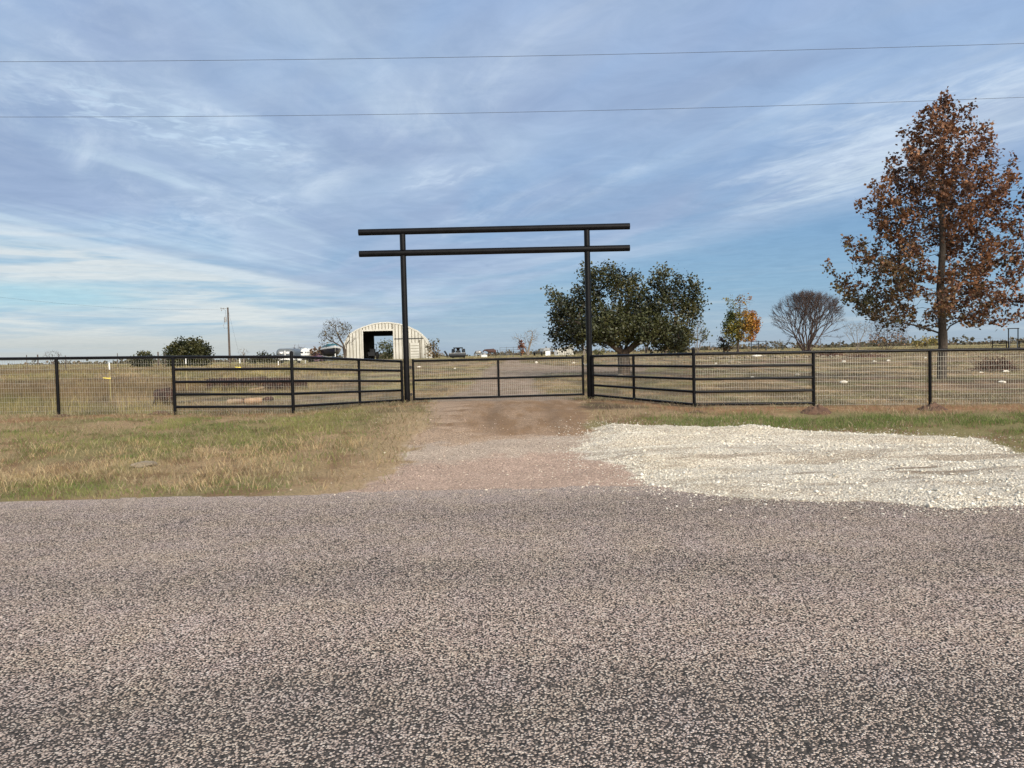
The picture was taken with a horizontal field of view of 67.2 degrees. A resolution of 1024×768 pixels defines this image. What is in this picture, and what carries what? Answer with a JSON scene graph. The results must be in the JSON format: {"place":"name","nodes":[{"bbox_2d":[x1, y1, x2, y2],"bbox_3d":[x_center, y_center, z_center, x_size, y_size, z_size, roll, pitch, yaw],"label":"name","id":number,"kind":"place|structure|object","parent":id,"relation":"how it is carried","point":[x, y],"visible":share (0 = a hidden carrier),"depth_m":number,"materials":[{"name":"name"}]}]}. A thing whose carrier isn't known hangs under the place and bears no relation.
{"place":"outdoors","nodes":[
{"label":"outdoors","id":0,"kind":"place"},
{"bbox_2d":[473,350,481,356],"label":"horse","id":1,"kind":"object","parent":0,"point":[479,352],"visible":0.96,"depth_m":107.73},
{"bbox_2d":[482,349,497,356],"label":"horse","id":2,"kind":"object","parent":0,"point":[491,350],"visible":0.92,"depth_m":107.70},
{"bbox_2d":[356,357,655,491],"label":"driveway","id":3,"kind":"structure","parent":0,"point":[520,420],"depth_m":12.19,"materials":[{"name":"beige gravel"}]},
{"bbox_2d":[253,414,664,500],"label":"loose chips","id":4,"kind":"object","parent":3,"relation":"on","point":[487,465],"visible":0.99,"depth_m":10.29,"materials":[{"name":"gravel"}]},
{"bbox_2d":[0,485,1023,767],"bbox_3d":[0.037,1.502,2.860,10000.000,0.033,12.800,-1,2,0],"label":"road","id":5,"kind":"structure","parent":0,"point":[578,627],"depth_m":4.44,"materials":[{"name":"grey asphalt"}]},
{"bbox_2d":[0,343,1023,501],"bbox_3d":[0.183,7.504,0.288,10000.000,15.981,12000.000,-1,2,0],"label":"field","id":6,"kind":"structure","parent":0,"point":[372,471],"depth_m":15.59,"materials":[{"name":"brown plant"}]},
{"bbox_2d":[103,362,111,400],"bbox_3d":[-11.300,0.049,21.500,0.224,1.295,0.052,-2,2,-11],"label":"post","id":7,"kind":"object","parent":6,"relation":"on","point":[109,381],"visible":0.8,"depth_m":21.50,"materials":[{"name":"white paint"}]},
{"bbox_2d":[4,353,280,368],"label":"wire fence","id":8,"kind":"object","parent":6,"relation":"on","point":[122,362],"visible":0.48,"depth_m":68.92,"materials":[{"name":"black metal"}]},
{"bbox_2d":[129,350,157,366],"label":"cedar bush","id":9,"kind":"object","parent":6,"relation":"on","point":[142,362],"visible":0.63,"depth_m":73.67,"materials":[{"name":"green plant"}]},
{"bbox_2d":[130,461,157,467],"bbox_3d":[-5.327,1.167,11.161,0.348,0.109,0.225,-2,2,-14],"label":"flat stone","id":10,"kind":"object","parent":6,"relation":"on","point":[143,463],"visible":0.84,"depth_m":11.08,"materials":[{"name":"beige stone"}]},
{"bbox_2d":[148,410,170,414],"bbox_3d":[-7.588,0.639,16.645,0.546,0.146,0.357,-1,2,0],"label":"earth mound","id":11,"kind":"object","parent":6,"relation":"on","point":[163,412],"visible":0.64,"depth_m":16.59,"materials":[{"name":"red soil"}]},
{"bbox_2d":[152,387,172,405],"bbox_3d":[-8.466,0.314,18.756,0.466,0.469,0.440,-2,2,-10],"label":"wire roll","id":12,"kind":"object","parent":6,"relation":"on","point":[164,392],"visible":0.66,"depth_m":18.60,"materials":[{"name":"metal"}]},
{"bbox_2d":[185,358,187,390],"bbox_3d":[-10.990,-0.193,26.015,0.036,1.370,0.039,-1,2,0],"label":"post","id":13,"kind":"object","parent":6,"relation":"on","point":[186,374],"visible":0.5,"depth_m":25.99,"materials":[{"name":"white paint"}]},
{"bbox_2d":[161,335,214,366],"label":"cedar bush","id":14,"kind":"object","parent":6,"relation":"on","point":[196,347],"visible":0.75,"depth_m":73.31,"materials":[{"name":"green plant"}]},
{"bbox_2d":[0,432,383,493],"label":"dry stalks","id":15,"kind":"object","parent":6,"relation":"on","point":[107,453],"visible":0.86,"depth_m":11.35,"materials":[{"name":"beige plant"}]},
{"bbox_2d":[0,351,403,414],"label":"pipe fence","id":16,"kind":"object","parent":6,"relation":"on","point":[293,393],"visible":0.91,"depth_m":16.54,"materials":[{"name":"black metal"}]},
{"bbox_2d":[204,377,235,390],"bbox_3d":[-9.802,0.021,26.042,1.131,0.488,0.486,-2,2,-10],"label":"wire roll","id":17,"kind":"object","parent":6,"relation":"on","point":[209,385],"visible":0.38,"depth_m":25.87,"materials":[{"name":"metal"}]},
{"bbox_2d":[221,307,240,363],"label":"utility pole","id":18,"kind":"object","parent":6,"relation":"on","point":[227,321],"visible":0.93,"depth_m":111.67,"materials":[{"name":"wood"}]},
{"bbox_2d":[2,297,203,309],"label":"service wire","id":19,"kind":"object","parent":18,"relation":"attached to","point":[113,307],"visible":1,"depth_m":91.32,"materials":[{"name":"grey metal"}]},
{"bbox_2d":[227,399,242,403],"bbox_3d":[-7.044,0.448,19.575,0.379,0.159,0.161,-2,2,-20],"label":"log","id":20,"kind":"object","parent":6,"relation":"on","point":[234,400],"visible":0.86,"depth_m":19.52,"materials":[{"name":"brown wood"}]},
{"bbox_2d":[230,376,266,391],"bbox_3d":[-8.737,0.011,25.678,1.268,0.506,0.476,-2,2,-10],"label":"wire roll","id":21,"kind":"object","parent":6,"relation":"on","point":[250,384],"visible":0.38,"depth_m":25.52,"materials":[{"name":"metal"}]},
{"bbox_2d":[0,356,505,413],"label":"dry field grass","id":22,"kind":"structure","parent":6,"relation":"on","point":[33,394],"depth_m":28.65,"materials":[{"name":"beige plant"}]},
{"bbox_2d":[244,397,262,403],"bbox_3d":[-6.573,0.437,19.570,0.456,0.189,0.187,-2,2,-14],"label":"log","id":23,"kind":"object","parent":6,"relation":"on","point":[249,400],"visible":0.69,"depth_m":19.51,"materials":[{"name":"brown wood"}]},
{"bbox_2d":[245,350,281,363],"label":"cedar bush","id":24,"kind":"object","parent":6,"relation":"on","point":[255,361],"visible":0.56,"depth_m":97.64,"materials":[{"name":"green plant"}]},
{"bbox_2d":[263,396,273,399],"bbox_3d":[-6.622,0.414,20.929,0.151,0.151,0.275,0,3,40],"label":"log","id":25,"kind":"object","parent":6,"relation":"on","point":[267,398],"visible":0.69,"depth_m":20.86,"materials":[{"name":"wood"}]},
{"bbox_2d":[257,377,290,390],"bbox_3d":[-7.922,0.018,25.769,1.122,0.469,0.465,-2,2,-10],"label":"wire roll","id":26,"kind":"object","parent":6,"relation":"on","point":[287,385],"visible":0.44,"depth_m":25.63,"materials":[{"name":"metal"}]},
{"bbox_2d":[276,348,300,362],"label":"stock trailer","id":27,"kind":"object","parent":6,"relation":"on","point":[286,351],"visible":0.59,"depth_m":99.42,"materials":[{"name":"grey paint"}]},
{"bbox_2d":[290,382,307,389],"bbox_3d":[-7.441,0.042,26.509,0.815,0.368,0.359,-2,2,-10],"label":"wire roll","id":28,"kind":"object","parent":6,"relation":"on","point":[297,384],"visible":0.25,"depth_m":26.40,"materials":[{"name":"metal"}]},
{"bbox_2d":[298,348,331,361],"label":"white trailer","id":29,"kind":"object","parent":6,"relation":"on","point":[305,352],"visible":0.41,"depth_m":100.22,"materials":[{"name":"paint"}]},
{"bbox_2d":[309,346,321,361],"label":"palm like bush","id":30,"kind":"object","parent":6,"relation":"on","point":[315,349],"visible":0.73,"depth_m":99.80,"materials":[{"name":"plant"}]},
{"bbox_2d":[318,318,354,360],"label":"leafless tree","id":31,"kind":"object","parent":6,"relation":"on","point":[340,338],"visible":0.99,"depth_m":95.75,"materials":[{"name":"grey plant"}]},
{"bbox_2d":[367,344,378,358],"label":"parked mower","id":32,"kind":"object","parent":6,"relation":"on","point":[372,352],"visible":0.91,"depth_m":106.89,"materials":[{"name":"metal"}]},
{"bbox_2d":[376,338,392,358],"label":"leafy bush","id":33,"kind":"object","parent":6,"relation":"on","point":[384,347],"visible":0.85,"depth_m":123.59,"materials":[{"name":"green plant"}]},
{"bbox_2d":[343,322,431,358],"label":"arched barn","id":34,"kind":"structure","parent":6,"relation":"on","point":[366,334],"depth_m":103.00,"materials":[{"name":"beige metal"}]},
{"bbox_2d":[410,340,420,358],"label":"panel door","id":35,"kind":"structure","parent":34,"relation":"in","point":[415,348],"depth_m":103.08,"materials":[{"name":"beige metal"}]},
{"bbox_2d":[424,338,442,357],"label":"brown bush","id":36,"kind":"object","parent":6,"relation":"on","point":[434,353],"visible":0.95,"depth_m":99.86,"materials":[{"name":"grey plant"}]},
{"bbox_2d":[449,347,465,357],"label":"loader tractor","id":37,"kind":"object","parent":6,"relation":"on","point":[458,353],"visible":0.97,"depth_m":104.28,"materials":[{"name":"metal"}]},
{"bbox_2d":[358,223,629,402],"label":"entrance arch","id":38,"kind":"structure","parent":6,"relation":"on","point":[586,249],"depth_m":19.62,"materials":[{"name":"black paint"}]},
{"bbox_2d":[409,355,586,401],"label":"field gate","id":39,"kind":"structure","parent":38,"relation":"attached to","point":[498,378],"depth_m":19.80,"materials":[{"name":"black metal"}]},
{"bbox_2d":[0,390,1023,500],"bbox_3d":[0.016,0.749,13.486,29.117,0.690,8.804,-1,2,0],"label":"verge grass","id":40,"kind":"structure","parent":6,"relation":"on","point":[772,419],"depth_m":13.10,"materials":[{"name":"plant"}]},
{"bbox_2d":[8,334,1023,364],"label":"distant scrub","id":41,"kind":"object","parent":6,"relation":"on","point":[861,344],"visible":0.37,"depth_m":208.03,"materials":[{"name":"green plant"}]},
{"bbox_2d":[517,339,524,355],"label":"russet bush","id":42,"kind":"object","parent":6,"relation":"on","point":[521,348],"visible":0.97,"depth_m":103.84,"materials":[{"name":"brown plant"}]},
{"bbox_2d":[513,329,537,355],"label":"leafless tree","id":43,"kind":"object","parent":6,"relation":"on","point":[527,351],"visible":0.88,"depth_m":109.78,"materials":[{"name":"brown plant"}]},
{"bbox_2d":[534,348,543,355],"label":"flat trailer","id":44,"kind":"object","parent":6,"relation":"on","point":[541,351],"visible":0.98,"depth_m":104.95,"materials":[{"name":"metal"}]},
{"bbox_2d":[540,348,550,355],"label":"feed bin","id":45,"kind":"object","parent":6,"relation":"on","point":[547,351],"visible":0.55,"depth_m":111.81,"materials":[{"name":"grey metal"}]},
{"bbox_2d":[554,346,573,354],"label":"white lean to","id":46,"kind":"object","parent":6,"relation":"on","point":[569,351],"visible":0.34,"depth_m":103.91,"materials":[{"name":"beige metal"}]},
{"bbox_2d":[593,348,607,354],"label":"olive bush","id":47,"kind":"object","parent":6,"relation":"on","point":[600,352],"visible":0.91,"depth_m":91.87,"materials":[{"name":"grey plant"}]},
{"bbox_2d":[540,259,711,374],"bbox_3d":[5.471,-3.090,36.630,8.232,5.783,4.380,-1,2,0],"label":"live oak","id":48,"kind":"object","parent":6,"relation":"on","point":[611,327],"visible":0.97,"depth_m":36.49,"materials":[{"name":"green plant"}]},
{"bbox_2d":[691,319,712,351],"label":"half bare tree","id":49,"kind":"object","parent":6,"relation":"on","point":[704,336],"visible":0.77,"depth_m":89.83,"materials":[{"name":"grey plant"}]},
{"bbox_2d":[716,335,732,351],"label":"dark bush","id":50,"kind":"object","parent":6,"relation":"on","point":[724,346],"visible":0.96,"depth_m":83.75,"materials":[{"name":"green plant"}]},
{"bbox_2d":[716,293,762,351],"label":"autumn tree","id":51,"kind":"object","parent":6,"relation":"on","point":[749,325],"visible":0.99,"depth_m":81.50,"materials":[{"name":"orange plant"}]},
{"bbox_2d":[751,340,765,350],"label":"corral fence","id":52,"kind":"object","parent":6,"relation":"on","point":[758,344],"visible":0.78,"depth_m":98.89,"materials":[{"name":"metal"}]},
{"bbox_2d":[766,341,782,349],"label":"corral fence","id":53,"kind":"object","parent":6,"relation":"on","point":[773,341],"visible":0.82,"depth_m":100.88,"materials":[{"name":"grey metal"}]},
{"bbox_2d":[550,417,1023,517],"bbox_3d":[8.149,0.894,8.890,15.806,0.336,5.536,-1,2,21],"label":"gravel patch","id":54,"kind":"object","parent":6,"relation":"on","point":[701,457],"visible":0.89,"depth_m":10.33,"materials":[{"name":"white gravel"}]},
{"bbox_2d":[591,348,1023,405],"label":"pipe fence","id":55,"kind":"object","parent":6,"relation":"on","point":[694,379],"visible":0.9,"depth_m":16.55,"materials":[{"name":"black metal"}]},
{"bbox_2d":[768,289,848,350],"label":"leafless vase tree","id":56,"kind":"object","parent":6,"relation":"on","point":[801,298],"visible":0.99,"depth_m":79.45,"materials":[{"name":"grey plant"}]},
{"bbox_2d":[800,404,831,414],"bbox_3d":[5.935,0.508,15.033,0.664,0.244,0.435,-1,2,0],"label":"earth mound","id":57,"kind":"object","parent":6,"relation":"on","point":[814,410],"visible":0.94,"depth_m":14.92,"materials":[{"name":"red soil"}]},
{"bbox_2d":[810,353,849,355],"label":"brush heap","id":58,"kind":"object","parent":6,"relation":"on","point":[828,354],"visible":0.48,"depth_m":69.65,"materials":[{"name":"brown plant"}]},
{"bbox_2d":[689,336,1010,350],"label":"wire fence","id":59,"kind":"object","parent":6,"relation":"on","point":[927,339],"visible":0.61,"depth_m":108.88,"materials":[{"name":"black metal"}]},
{"bbox_2d":[842,318,870,349],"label":"leafless tree","id":60,"kind":"object","parent":6,"relation":"on","point":[857,347],"visible":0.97,"depth_m":91.88,"materials":[{"name":"grey plant"}]},
{"bbox_2d":[835,353,901,357],"bbox_3d":[29.012,-2.234,62.961,5.820,0.784,2.339,-1,2,0],"label":"brush heap","id":61,"kind":"object","parent":6,"relation":"on","point":[871,355],"visible":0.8,"depth_m":62.77,"materials":[{"name":"plant"}]},
{"bbox_2d":[866,318,909,349],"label":"leafless thicket","id":62,"kind":"object","parent":6,"relation":"on","point":[884,339],"visible":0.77,"depth_m":83.88,"materials":[{"name":"brown plant"}]},
{"bbox_2d":[821,86,1023,378],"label":"brown leaved tree","id":63,"kind":"object","parent":6,"relation":"on","point":[976,289],"visible":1,"depth_m":28.73,"materials":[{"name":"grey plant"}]},
{"bbox_2d":[910,335,937,346],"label":"yellow bush","id":64,"kind":"object","parent":6,"relation":"on","point":[922,343],"visible":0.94,"depth_m":119.65,"materials":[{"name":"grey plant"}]},
{"bbox_2d":[917,402,947,410],"bbox_3d":[8.515,0.472,15.565,0.644,0.219,0.403,-1,2,0],"label":"earth mound","id":65,"kind":"object","parent":6,"relation":"on","point":[934,405],"visible":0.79,"depth_m":15.49,"materials":[{"name":"red soil"}]},
{"bbox_2d":[963,352,1023,371],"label":"brush heap","id":66,"kind":"object","parent":6,"relation":"on","point":[992,366],"visible":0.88,"depth_m":36.98,"materials":[{"name":"plant"}]},
{"bbox_2d":[992,341,1006,347],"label":"corral fence","id":67,"kind":"object","parent":6,"relation":"on","point":[999,345],"visible":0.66,"depth_m":83.92,"materials":[{"name":"black metal"}]},
{"bbox_2d":[1007,328,1018,347],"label":"corral arch","id":68,"kind":"structure","parent":6,"relation":"on","point":[1017,340],"depth_m":83.89,"materials":[{"name":"black paint"}]},
{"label":"boat trailer","id":69,"kind":"object","parent":6,"relation":"on","visible":0},
{"bbox_2d":[320,344,340,356],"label":"motor boat","id":70,"kind":"object","parent":69,"relation":"on","point":[332,350],"visible":0.91,"depth_m":98.07,"materials":[{"name":"white paint"}]},
{"bbox_2d":[0,0,1023,364],"label":"sky","id":71,"kind":"structure","parent":0,"point":[249,209],"materials":[{"name":"blue"}]},
{"bbox_2d":[12,43,1023,61],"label":"overhead wire","id":72,"kind":"object","parent":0,"point":[487,56],"visible":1,"depth_m":12.80,"materials":[{"name":"grey metal"}]},
{"bbox_2d":[148,97,1021,116],"bbox_3d":[-0.303,-12.402,33.550,90.000,1.167,0.016,-1,2,0],"label":"overhead wire","id":73,"kind":"object","parent":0,"point":[555,111],"visible":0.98,"depth_m":33.56,"materials":[{"name":"grey metal"}]}
]}

